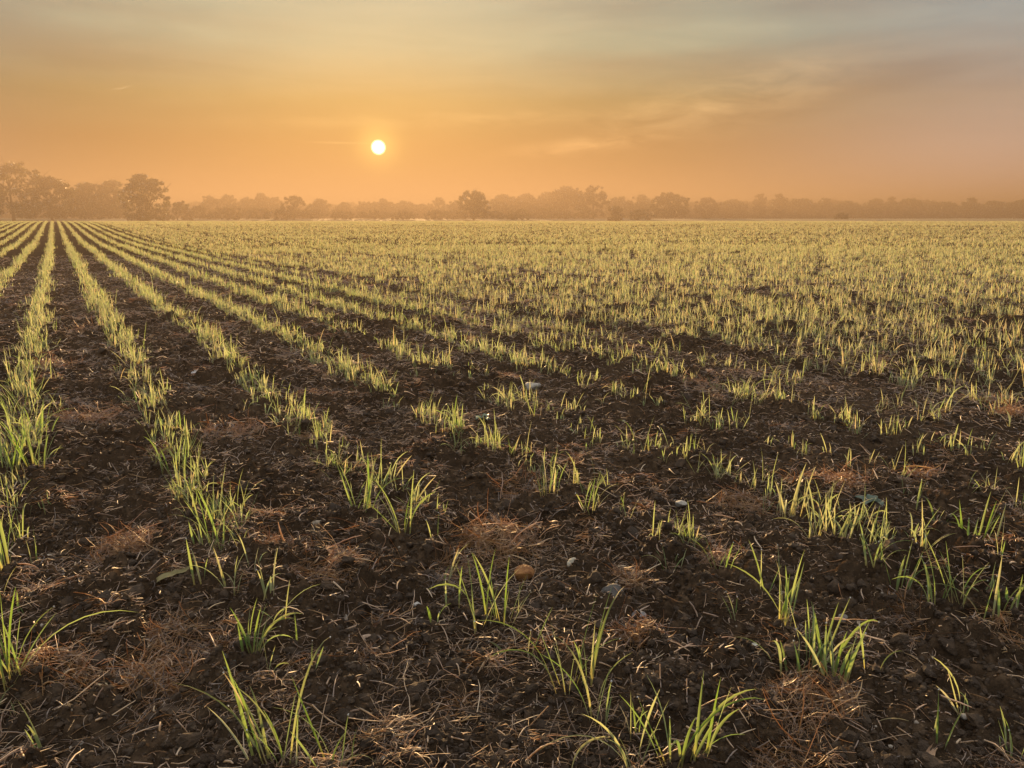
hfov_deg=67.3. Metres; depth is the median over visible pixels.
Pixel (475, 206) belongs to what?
woodland tree
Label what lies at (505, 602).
cereal seedling
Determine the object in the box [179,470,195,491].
cereal seedling
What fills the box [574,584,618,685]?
cereal seedling
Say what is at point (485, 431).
cereal seedling
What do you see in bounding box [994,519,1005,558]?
cereal seedling
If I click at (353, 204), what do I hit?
tree
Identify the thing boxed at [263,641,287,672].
cereal seedling
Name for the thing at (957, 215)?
tree
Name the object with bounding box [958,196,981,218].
woodland tree
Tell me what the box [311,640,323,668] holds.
cereal seedling
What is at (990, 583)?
cereal seedling
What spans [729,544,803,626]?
cereal seedling
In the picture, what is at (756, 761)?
dry grass clump
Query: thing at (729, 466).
cereal seedling
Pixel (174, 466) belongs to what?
cereal seedling
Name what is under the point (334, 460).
cereal seedling
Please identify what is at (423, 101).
sky
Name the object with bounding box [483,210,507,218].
hedge bush
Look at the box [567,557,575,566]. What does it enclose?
field stone
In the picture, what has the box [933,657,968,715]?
cereal seedling
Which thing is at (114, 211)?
hedge bush
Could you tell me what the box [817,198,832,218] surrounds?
woodland tree
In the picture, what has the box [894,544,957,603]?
cereal seedling
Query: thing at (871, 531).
cereal seedling
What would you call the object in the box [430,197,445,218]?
woodland tree
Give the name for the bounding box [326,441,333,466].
cereal seedling
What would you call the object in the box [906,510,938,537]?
cereal seedling
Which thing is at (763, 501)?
cereal seedling
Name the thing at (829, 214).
tree
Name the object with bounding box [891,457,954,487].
dry grass clump
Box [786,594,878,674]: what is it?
cereal seedling
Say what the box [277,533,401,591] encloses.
dry grass clump
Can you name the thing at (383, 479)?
cereal seedling
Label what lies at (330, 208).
tree
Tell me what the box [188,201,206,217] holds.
tree
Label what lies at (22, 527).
cereal seedling
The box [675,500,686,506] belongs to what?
field stone
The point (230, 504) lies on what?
cereal seedling
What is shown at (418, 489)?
cereal seedling
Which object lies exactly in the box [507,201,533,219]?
hedge bush
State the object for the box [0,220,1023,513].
cereal grass
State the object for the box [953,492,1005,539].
cereal seedling
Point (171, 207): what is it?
tree
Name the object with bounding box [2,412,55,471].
cereal seedling
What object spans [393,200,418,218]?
woodland tree
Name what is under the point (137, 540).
dry grass clump
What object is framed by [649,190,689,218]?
woodland tree
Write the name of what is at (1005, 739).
cereal seedling
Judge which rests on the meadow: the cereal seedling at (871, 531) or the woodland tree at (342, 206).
the woodland tree at (342, 206)
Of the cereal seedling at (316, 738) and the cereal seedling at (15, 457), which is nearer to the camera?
the cereal seedling at (316, 738)
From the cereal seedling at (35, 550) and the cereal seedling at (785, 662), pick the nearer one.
the cereal seedling at (785, 662)
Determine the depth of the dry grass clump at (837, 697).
1.29 m
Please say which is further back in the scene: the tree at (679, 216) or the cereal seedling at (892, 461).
the tree at (679, 216)
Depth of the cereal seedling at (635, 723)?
1.20 m
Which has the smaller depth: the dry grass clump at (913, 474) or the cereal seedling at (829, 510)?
the cereal seedling at (829, 510)
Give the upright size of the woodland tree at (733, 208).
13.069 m
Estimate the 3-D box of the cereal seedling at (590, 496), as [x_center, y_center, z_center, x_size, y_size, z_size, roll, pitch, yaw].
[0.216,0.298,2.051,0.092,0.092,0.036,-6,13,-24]
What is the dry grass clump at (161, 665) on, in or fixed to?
on the field ground at (464, 458)
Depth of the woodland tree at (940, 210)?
365.26 m
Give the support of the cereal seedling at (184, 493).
on the field ground at (464, 458)
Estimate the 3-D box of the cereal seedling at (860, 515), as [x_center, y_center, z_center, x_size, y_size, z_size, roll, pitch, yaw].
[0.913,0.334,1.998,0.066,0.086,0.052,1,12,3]
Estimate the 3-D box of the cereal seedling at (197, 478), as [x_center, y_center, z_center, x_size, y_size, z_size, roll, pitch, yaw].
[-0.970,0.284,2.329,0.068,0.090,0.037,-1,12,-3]
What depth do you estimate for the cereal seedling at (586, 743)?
1.13 m
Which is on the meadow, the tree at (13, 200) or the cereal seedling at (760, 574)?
the tree at (13, 200)
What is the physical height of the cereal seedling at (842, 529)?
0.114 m
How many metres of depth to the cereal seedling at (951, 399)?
3.26 m
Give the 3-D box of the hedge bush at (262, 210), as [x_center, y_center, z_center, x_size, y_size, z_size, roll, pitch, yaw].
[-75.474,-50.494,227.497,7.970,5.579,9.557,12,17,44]
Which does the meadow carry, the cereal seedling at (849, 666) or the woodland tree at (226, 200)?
the woodland tree at (226, 200)
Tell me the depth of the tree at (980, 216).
411.17 m
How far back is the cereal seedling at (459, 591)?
1.63 m
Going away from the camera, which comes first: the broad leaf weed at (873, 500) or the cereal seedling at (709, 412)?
the broad leaf weed at (873, 500)
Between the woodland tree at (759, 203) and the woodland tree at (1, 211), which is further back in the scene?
the woodland tree at (759, 203)
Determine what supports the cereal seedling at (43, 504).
on the field ground at (464, 458)
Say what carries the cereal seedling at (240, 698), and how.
on the field ground at (464, 458)
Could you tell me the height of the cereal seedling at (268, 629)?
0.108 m
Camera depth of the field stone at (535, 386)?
3.69 m
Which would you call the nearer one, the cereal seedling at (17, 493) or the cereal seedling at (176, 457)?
the cereal seedling at (17, 493)
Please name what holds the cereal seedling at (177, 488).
on the field ground at (464, 458)
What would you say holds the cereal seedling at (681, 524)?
on the field ground at (464, 458)
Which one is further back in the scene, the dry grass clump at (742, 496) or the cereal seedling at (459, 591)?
the dry grass clump at (742, 496)
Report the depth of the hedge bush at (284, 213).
214.89 m
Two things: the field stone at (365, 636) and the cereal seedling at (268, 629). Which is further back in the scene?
the field stone at (365, 636)
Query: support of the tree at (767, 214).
on the meadow
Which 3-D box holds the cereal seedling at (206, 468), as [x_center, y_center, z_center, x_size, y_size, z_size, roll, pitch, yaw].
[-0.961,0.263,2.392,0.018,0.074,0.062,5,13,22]
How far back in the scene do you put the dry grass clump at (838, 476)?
2.30 m
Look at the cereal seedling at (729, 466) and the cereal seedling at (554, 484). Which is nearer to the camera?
the cereal seedling at (554, 484)
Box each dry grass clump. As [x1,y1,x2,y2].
[0,631,117,710]
[20,350,86,371]
[47,394,163,428]
[64,315,113,332]
[69,489,187,568]
[106,633,227,716]
[127,592,219,656]
[130,436,195,466]
[198,405,273,441]
[200,323,237,334]
[248,522,308,544]
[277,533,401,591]
[429,534,483,576]
[439,491,566,570]
[487,452,585,499]
[595,593,684,654]
[596,555,666,595]
[678,365,726,389]
[684,530,744,567]
[697,482,776,520]
[743,689,856,767]
[751,648,882,750]
[768,454,895,502]
[838,568,939,647]
[862,351,893,361]
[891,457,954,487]
[979,390,1023,421]
[991,608,1023,662]
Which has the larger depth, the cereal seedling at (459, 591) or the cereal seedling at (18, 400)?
the cereal seedling at (18, 400)
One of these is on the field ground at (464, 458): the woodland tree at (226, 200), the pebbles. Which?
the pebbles
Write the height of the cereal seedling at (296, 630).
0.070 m
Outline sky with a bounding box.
[0,0,1023,217]
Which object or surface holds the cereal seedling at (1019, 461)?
on the field ground at (464, 458)
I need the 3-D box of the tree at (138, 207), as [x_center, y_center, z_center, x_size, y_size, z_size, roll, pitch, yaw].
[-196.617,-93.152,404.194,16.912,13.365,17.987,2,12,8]
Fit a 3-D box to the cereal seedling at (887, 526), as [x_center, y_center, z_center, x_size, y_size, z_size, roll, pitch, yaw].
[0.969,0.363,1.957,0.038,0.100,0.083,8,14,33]
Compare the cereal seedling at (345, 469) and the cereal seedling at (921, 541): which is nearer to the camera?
the cereal seedling at (921, 541)
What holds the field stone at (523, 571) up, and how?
on the field ground at (464, 458)
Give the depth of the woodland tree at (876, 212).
369.48 m
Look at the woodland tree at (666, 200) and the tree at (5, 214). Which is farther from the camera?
the tree at (5, 214)
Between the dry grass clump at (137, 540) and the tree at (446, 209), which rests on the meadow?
the tree at (446, 209)
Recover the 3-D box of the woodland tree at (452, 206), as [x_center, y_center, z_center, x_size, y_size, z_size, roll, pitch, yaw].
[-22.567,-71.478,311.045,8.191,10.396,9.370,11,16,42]
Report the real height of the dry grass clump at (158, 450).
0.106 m
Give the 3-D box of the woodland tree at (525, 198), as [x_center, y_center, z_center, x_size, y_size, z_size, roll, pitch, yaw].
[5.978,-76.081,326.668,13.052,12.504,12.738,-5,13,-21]
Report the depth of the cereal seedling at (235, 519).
1.90 m
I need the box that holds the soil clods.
[0,306,1022,767]
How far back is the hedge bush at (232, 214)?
214.01 m
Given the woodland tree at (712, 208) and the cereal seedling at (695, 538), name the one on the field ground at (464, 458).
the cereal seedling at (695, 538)
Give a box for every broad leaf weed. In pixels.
[474,413,489,421]
[853,494,883,506]
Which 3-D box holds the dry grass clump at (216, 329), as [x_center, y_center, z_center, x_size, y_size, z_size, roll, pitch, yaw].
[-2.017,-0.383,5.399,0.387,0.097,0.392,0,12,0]
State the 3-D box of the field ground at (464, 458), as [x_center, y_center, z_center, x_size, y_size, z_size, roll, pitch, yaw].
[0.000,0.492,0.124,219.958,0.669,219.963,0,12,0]
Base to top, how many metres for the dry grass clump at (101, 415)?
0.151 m
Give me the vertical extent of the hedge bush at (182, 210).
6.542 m
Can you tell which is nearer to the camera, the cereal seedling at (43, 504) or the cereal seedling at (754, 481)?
the cereal seedling at (43, 504)
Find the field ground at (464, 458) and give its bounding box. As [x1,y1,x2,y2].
[0,222,1023,767]
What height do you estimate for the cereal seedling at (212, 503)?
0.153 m
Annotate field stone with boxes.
[362,634,370,640]
[514,564,534,581]
[525,382,540,390]
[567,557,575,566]
[601,583,626,597]
[632,610,646,617]
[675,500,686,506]
[838,614,847,622]
[960,713,966,719]
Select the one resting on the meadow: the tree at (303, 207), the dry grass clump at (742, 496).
the tree at (303, 207)
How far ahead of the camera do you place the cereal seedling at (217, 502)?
2.15 m
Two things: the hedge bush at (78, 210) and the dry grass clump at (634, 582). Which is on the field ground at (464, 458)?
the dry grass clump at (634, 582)
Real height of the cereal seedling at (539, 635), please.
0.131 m
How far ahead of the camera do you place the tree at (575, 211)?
445.37 m
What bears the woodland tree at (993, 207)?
on the meadow
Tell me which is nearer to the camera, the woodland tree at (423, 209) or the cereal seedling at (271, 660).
the cereal seedling at (271, 660)
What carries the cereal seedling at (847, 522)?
on the field ground at (464, 458)
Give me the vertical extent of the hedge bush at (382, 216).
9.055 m
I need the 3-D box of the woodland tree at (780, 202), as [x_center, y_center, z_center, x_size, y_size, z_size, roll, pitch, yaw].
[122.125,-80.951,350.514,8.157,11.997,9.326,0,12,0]
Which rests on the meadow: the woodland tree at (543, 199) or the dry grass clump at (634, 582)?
the woodland tree at (543, 199)
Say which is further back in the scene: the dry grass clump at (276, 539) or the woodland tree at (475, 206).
the woodland tree at (475, 206)
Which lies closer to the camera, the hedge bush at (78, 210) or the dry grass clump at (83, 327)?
the dry grass clump at (83, 327)
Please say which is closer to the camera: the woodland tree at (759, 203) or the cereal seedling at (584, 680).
the cereal seedling at (584, 680)
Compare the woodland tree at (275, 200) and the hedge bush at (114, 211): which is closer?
the hedge bush at (114, 211)
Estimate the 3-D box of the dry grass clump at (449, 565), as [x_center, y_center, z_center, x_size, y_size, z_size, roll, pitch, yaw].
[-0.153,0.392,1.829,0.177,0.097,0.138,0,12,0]
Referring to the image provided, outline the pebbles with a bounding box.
[0,317,1018,762]
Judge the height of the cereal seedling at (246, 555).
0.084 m
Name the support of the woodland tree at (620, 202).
on the meadow
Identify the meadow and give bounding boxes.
[0,218,1023,221]
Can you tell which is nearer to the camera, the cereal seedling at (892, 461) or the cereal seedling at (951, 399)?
the cereal seedling at (892, 461)
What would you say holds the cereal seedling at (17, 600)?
on the field ground at (464, 458)
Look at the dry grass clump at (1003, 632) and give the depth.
1.50 m
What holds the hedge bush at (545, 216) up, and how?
on the meadow
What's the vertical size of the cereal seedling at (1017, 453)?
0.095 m
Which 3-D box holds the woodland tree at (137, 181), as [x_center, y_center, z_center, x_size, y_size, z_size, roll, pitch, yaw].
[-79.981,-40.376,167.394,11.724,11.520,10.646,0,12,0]
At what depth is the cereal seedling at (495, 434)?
2.63 m
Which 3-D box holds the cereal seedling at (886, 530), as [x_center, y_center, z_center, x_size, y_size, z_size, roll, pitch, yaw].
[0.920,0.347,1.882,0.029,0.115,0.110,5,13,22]
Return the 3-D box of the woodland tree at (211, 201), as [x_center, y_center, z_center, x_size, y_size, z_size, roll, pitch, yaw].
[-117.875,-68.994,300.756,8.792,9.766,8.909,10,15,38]
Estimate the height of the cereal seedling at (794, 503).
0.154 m
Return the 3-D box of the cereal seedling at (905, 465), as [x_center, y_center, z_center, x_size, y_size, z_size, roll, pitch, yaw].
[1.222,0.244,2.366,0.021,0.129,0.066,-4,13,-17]
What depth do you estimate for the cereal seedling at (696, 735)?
1.13 m
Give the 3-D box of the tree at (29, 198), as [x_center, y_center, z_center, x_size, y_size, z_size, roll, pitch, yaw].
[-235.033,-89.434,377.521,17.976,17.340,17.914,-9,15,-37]
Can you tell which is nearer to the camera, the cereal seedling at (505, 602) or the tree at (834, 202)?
the cereal seedling at (505, 602)
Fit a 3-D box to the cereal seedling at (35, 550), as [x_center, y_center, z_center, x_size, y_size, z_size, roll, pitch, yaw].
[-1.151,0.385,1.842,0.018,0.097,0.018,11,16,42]
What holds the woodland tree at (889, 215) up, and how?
on the meadow
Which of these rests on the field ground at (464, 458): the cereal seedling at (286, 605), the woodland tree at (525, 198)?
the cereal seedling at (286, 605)
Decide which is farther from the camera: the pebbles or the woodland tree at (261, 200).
the woodland tree at (261, 200)
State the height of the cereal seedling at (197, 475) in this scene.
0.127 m
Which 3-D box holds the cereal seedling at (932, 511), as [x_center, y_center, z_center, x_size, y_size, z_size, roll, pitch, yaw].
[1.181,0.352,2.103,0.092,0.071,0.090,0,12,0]
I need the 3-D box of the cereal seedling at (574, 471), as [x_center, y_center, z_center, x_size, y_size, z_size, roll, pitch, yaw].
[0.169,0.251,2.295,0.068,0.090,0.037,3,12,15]
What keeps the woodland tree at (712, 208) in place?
on the meadow
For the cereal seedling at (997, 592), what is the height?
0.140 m
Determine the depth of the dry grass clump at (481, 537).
1.93 m
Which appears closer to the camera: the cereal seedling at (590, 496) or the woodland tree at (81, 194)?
the cereal seedling at (590, 496)
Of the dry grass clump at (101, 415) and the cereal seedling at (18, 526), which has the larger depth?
the dry grass clump at (101, 415)
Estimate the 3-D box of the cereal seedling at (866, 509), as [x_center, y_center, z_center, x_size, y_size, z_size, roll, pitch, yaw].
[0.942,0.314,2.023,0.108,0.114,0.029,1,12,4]
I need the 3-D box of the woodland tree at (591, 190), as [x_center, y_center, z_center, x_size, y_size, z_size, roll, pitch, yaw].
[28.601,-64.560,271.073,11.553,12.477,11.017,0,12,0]
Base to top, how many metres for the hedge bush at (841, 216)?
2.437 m
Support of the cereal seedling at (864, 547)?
on the field ground at (464, 458)
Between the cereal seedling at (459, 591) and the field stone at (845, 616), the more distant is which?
the cereal seedling at (459, 591)
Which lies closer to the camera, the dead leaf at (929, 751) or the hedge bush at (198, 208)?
the dead leaf at (929, 751)
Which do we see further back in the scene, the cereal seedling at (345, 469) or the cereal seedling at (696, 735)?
the cereal seedling at (345, 469)
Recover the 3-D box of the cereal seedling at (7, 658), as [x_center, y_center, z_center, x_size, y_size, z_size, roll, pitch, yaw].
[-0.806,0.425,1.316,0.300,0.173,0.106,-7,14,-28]
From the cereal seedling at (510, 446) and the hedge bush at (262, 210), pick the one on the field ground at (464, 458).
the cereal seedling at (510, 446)
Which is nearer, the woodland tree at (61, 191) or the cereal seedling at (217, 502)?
the cereal seedling at (217, 502)
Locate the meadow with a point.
(625, 219)
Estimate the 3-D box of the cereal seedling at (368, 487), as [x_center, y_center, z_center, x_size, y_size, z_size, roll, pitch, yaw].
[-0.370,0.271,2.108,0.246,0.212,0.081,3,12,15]
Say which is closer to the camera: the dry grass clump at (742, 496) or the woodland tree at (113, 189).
the dry grass clump at (742, 496)
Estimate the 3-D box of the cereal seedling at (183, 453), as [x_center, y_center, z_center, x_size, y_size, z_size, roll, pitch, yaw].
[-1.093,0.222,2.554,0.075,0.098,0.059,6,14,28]
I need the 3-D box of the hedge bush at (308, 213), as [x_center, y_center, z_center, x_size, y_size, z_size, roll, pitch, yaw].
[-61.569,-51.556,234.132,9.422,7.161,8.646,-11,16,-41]
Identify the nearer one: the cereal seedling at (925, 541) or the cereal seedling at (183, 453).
the cereal seedling at (925, 541)
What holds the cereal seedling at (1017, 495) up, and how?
on the field ground at (464, 458)
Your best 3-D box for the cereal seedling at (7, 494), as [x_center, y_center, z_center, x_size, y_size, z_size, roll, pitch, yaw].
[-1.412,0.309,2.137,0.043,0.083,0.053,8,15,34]
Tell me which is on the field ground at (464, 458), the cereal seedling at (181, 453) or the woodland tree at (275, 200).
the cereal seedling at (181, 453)
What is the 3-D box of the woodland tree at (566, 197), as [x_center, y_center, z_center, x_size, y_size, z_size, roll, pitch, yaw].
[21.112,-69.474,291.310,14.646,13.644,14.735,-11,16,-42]
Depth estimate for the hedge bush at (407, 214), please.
227.65 m
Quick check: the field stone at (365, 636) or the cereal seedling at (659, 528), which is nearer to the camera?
the field stone at (365, 636)
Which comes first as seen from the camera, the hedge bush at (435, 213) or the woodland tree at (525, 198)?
the hedge bush at (435, 213)
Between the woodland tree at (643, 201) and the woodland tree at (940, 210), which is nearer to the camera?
the woodland tree at (643, 201)
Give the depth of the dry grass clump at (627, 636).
1.48 m
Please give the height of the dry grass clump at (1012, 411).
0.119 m
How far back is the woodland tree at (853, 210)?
364.90 m
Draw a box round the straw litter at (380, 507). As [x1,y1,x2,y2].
[0,251,1023,767]
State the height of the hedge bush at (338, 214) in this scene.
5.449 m
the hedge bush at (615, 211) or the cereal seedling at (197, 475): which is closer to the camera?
the cereal seedling at (197, 475)
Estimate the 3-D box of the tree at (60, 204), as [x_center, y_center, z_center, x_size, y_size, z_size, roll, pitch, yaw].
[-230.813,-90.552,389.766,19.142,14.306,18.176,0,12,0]
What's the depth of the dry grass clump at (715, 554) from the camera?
1.83 m
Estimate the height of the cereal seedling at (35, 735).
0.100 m
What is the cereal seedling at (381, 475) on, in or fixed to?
on the field ground at (464, 458)
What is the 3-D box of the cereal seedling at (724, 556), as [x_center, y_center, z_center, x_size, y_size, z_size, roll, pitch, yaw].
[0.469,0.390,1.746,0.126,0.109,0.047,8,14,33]
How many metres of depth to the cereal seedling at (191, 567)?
1.67 m
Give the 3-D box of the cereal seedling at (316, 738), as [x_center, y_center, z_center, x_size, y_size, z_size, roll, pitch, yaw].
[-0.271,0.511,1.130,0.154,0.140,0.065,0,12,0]
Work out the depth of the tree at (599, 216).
450.05 m
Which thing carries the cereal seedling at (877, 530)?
on the field ground at (464, 458)
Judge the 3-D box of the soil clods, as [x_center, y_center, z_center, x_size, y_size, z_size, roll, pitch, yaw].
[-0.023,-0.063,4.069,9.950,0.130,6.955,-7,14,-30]
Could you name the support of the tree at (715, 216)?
on the meadow
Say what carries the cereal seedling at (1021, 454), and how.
on the field ground at (464, 458)
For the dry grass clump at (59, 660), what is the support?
on the field ground at (464, 458)
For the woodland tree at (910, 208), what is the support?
on the meadow
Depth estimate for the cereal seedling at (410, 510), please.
1.95 m
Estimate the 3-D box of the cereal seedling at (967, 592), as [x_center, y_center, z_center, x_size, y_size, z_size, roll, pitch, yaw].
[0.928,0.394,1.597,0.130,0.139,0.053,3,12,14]
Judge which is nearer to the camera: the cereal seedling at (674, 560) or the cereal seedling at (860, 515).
the cereal seedling at (674, 560)
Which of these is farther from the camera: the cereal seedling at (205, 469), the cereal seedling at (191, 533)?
the cereal seedling at (205, 469)
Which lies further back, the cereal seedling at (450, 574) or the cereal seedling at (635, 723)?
the cereal seedling at (450, 574)
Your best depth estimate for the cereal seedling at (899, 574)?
1.70 m
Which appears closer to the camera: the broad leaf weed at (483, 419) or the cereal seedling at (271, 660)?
the cereal seedling at (271, 660)
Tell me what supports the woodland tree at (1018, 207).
on the meadow
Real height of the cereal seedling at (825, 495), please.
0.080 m
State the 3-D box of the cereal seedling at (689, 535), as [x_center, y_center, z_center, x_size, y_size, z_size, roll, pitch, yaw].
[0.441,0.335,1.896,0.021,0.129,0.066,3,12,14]
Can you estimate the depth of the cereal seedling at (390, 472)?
2.30 m
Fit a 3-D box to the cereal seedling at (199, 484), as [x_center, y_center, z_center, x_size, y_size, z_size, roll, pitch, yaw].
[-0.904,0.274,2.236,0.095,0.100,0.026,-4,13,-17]
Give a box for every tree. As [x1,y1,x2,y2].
[0,160,51,220]
[0,182,7,215]
[0,201,9,217]
[1,191,24,217]
[14,192,49,217]
[26,175,76,220]
[44,195,71,217]
[62,180,110,218]
[95,174,134,216]
[117,173,170,221]
[128,200,154,214]
[160,196,197,217]
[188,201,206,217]
[199,195,223,218]
[219,193,238,218]
[237,197,252,218]
[248,193,275,218]
[270,197,282,218]
[278,195,308,217]
[279,201,309,218]
[307,197,333,218]
[325,199,343,218]
[333,202,356,218]
[338,200,357,217]
[354,200,374,218]
[370,198,394,218]
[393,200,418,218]
[415,203,433,218]
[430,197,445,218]
[441,204,470,218]
[446,194,465,218]
[456,189,490,219]
[487,194,520,218]
[512,192,542,218]
[531,191,558,218]
[547,185,585,217]
[569,204,598,218]
[577,183,609,218]
[588,200,606,218]
[604,196,630,218]
[627,194,655,218]
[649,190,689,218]
[653,202,686,218]
[677,202,709,218]
[694,197,721,218]
[694,201,720,217]
[716,199,748,218]
[737,201,751,217]
[747,200,774,218]
[752,193,768,218]
[769,193,788,218]
[784,198,819,218]
[793,198,832,217]
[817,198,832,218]
[821,196,843,217]
[831,198,863,218]
[860,198,889,218]
[885,197,896,218]
[892,195,928,218]
[921,198,937,217]
[924,201,958,217]
[934,196,962,217]
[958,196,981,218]
[977,203,989,217]
[979,199,1008,217]
[1000,199,1023,217]
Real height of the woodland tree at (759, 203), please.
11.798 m
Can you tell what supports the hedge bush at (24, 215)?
on the meadow
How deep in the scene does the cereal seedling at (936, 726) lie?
1.20 m
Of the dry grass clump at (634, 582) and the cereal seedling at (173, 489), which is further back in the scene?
the cereal seedling at (173, 489)
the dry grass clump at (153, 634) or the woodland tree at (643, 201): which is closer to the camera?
the dry grass clump at (153, 634)
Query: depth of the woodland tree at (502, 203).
317.88 m
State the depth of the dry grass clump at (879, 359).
4.38 m
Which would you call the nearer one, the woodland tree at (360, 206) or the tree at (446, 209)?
the woodland tree at (360, 206)
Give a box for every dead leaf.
[156,566,189,581]
[926,744,937,755]
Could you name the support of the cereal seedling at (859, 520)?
on the field ground at (464, 458)
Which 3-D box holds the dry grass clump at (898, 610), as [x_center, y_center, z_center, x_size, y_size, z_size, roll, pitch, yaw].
[0.792,0.454,1.579,0.216,0.102,0.186,0,12,0]
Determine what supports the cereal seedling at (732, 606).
on the field ground at (464, 458)
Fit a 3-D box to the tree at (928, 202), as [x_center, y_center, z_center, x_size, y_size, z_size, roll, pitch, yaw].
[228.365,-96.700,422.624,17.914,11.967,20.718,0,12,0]
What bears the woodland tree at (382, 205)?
on the meadow
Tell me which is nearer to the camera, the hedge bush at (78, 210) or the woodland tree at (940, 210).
the hedge bush at (78, 210)
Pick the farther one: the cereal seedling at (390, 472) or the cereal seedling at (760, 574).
the cereal seedling at (390, 472)
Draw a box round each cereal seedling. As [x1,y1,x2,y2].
[0,376,48,420]
[0,391,63,435]
[0,398,71,447]
[0,423,29,471]
[0,509,15,569]
[0,587,131,690]
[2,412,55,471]
[4,480,27,498]
[6,478,15,507]
[7,505,20,539]
[7,507,20,540]
[7,513,28,538]
[8,442,27,467]
[16,594,23,613]
[19,703,41,747]
[26,530,37,563]
[38,494,50,514]
[145,420,204,475]
[164,472,184,499]
[167,488,204,501]
[170,440,184,458]
[170,472,179,500]
[172,433,182,484]
[173,465,244,551]
[175,439,190,461]
[176,636,330,767]
[177,462,201,488]
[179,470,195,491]
[185,466,218,489]
[185,538,207,584]
[188,521,201,543]
[194,444,199,481]
[194,550,242,595]
[197,478,217,518]
[198,459,211,479]
[200,456,213,480]
[211,492,222,513]
[214,488,235,520]
[220,488,246,538]
[221,470,242,516]
[224,524,246,545]
[230,599,301,653]
[231,481,260,509]
[238,498,256,524]
[239,536,262,568]
[256,549,280,600]
[259,582,318,628]
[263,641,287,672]
[274,676,373,766]
[294,614,297,639]
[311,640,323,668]
[312,407,319,442]
[324,461,352,478]
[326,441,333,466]
[327,451,342,466]
[328,446,412,511]
[333,440,348,467]
[365,473,433,533]
[375,463,391,487]
[377,462,389,487]
[387,451,410,482]
[387,466,412,490]
[413,473,435,502]
[427,605,446,622]
[430,548,518,633]
[435,498,447,514]
[443,543,468,583]
[445,569,461,607]
[469,416,488,443]
[474,555,530,628]
[474,602,620,694]
[488,413,499,449]
[496,436,519,453]
[527,611,550,656]
[537,445,566,495]
[539,691,664,767]
[543,636,630,726]
[564,453,578,484]
[572,736,606,766]
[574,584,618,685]
[575,476,603,513]
[619,703,657,742]
[625,673,764,767]
[640,543,685,569]
[648,505,661,538]
[671,525,699,547]
[677,508,686,534]
[687,500,693,540]
[689,537,741,568]
[697,399,714,421]
[701,453,723,475]
[714,457,725,479]
[722,591,737,617]
[726,455,746,476]
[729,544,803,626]
[739,459,756,489]
[741,637,832,675]
[750,544,781,592]
[763,489,773,512]
[767,458,776,497]
[772,478,875,536]
[775,462,823,519]
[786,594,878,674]
[796,621,869,681]
[803,480,844,526]
[813,481,838,504]
[827,502,860,537]
[839,507,874,539]
[843,508,866,529]
[844,507,851,531]
[849,493,888,521]
[854,504,872,525]
[859,521,916,567]
[859,624,897,669]
[866,507,892,543]
[867,520,878,545]
[868,498,886,540]
[878,539,941,589]
[880,449,901,469]
[880,508,895,544]
[884,516,889,539]
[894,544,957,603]
[900,447,916,478]
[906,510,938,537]
[910,529,950,547]
[916,478,925,509]
[920,504,954,546]
[924,496,962,521]
[925,536,989,607]
[926,555,1023,620]
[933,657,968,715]
[934,689,962,749]
[945,386,971,410]
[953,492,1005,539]
[961,562,995,591]
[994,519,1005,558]
[999,707,1023,759]
[1005,575,1022,607]
[1011,442,1023,462]
[1014,452,1023,466]
[1015,481,1023,507]
[1018,444,1023,463]
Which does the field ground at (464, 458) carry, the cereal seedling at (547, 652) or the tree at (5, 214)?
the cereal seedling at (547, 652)
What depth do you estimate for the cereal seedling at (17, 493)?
2.18 m
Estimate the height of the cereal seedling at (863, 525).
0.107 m
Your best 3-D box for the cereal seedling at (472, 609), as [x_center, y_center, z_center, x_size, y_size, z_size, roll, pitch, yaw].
[-0.069,0.408,1.507,0.174,0.168,0.136,0,12,0]
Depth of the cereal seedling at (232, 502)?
2.00 m
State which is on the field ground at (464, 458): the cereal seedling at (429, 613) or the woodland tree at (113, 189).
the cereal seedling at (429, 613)
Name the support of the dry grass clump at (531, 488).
on the field ground at (464, 458)
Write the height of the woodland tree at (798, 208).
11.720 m
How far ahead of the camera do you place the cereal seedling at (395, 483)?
2.23 m
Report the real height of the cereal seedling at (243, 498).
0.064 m
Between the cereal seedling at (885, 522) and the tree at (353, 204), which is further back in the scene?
the tree at (353, 204)
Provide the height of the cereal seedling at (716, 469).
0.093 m
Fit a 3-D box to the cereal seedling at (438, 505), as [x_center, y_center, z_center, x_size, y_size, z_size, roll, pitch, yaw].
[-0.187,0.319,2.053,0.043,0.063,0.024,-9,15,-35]
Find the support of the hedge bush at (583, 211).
on the meadow
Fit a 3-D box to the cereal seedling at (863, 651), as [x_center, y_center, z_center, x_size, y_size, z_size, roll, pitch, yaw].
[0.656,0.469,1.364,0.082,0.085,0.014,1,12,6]
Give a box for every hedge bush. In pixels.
[10,199,54,218]
[54,200,105,219]
[99,203,133,218]
[158,197,194,219]
[188,205,212,218]
[210,202,242,219]
[241,207,272,218]
[266,208,295,219]
[295,209,328,218]
[326,210,359,218]
[357,203,388,218]
[389,210,418,219]
[423,209,448,219]
[444,210,466,218]
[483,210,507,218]
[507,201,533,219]
[537,207,568,218]
[567,206,598,218]
[607,204,624,220]
[628,209,655,219]
[834,213,848,218]
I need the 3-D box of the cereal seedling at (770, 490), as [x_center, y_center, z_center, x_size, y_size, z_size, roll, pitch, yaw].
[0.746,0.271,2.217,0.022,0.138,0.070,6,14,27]
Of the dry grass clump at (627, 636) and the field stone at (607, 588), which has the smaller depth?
the dry grass clump at (627, 636)

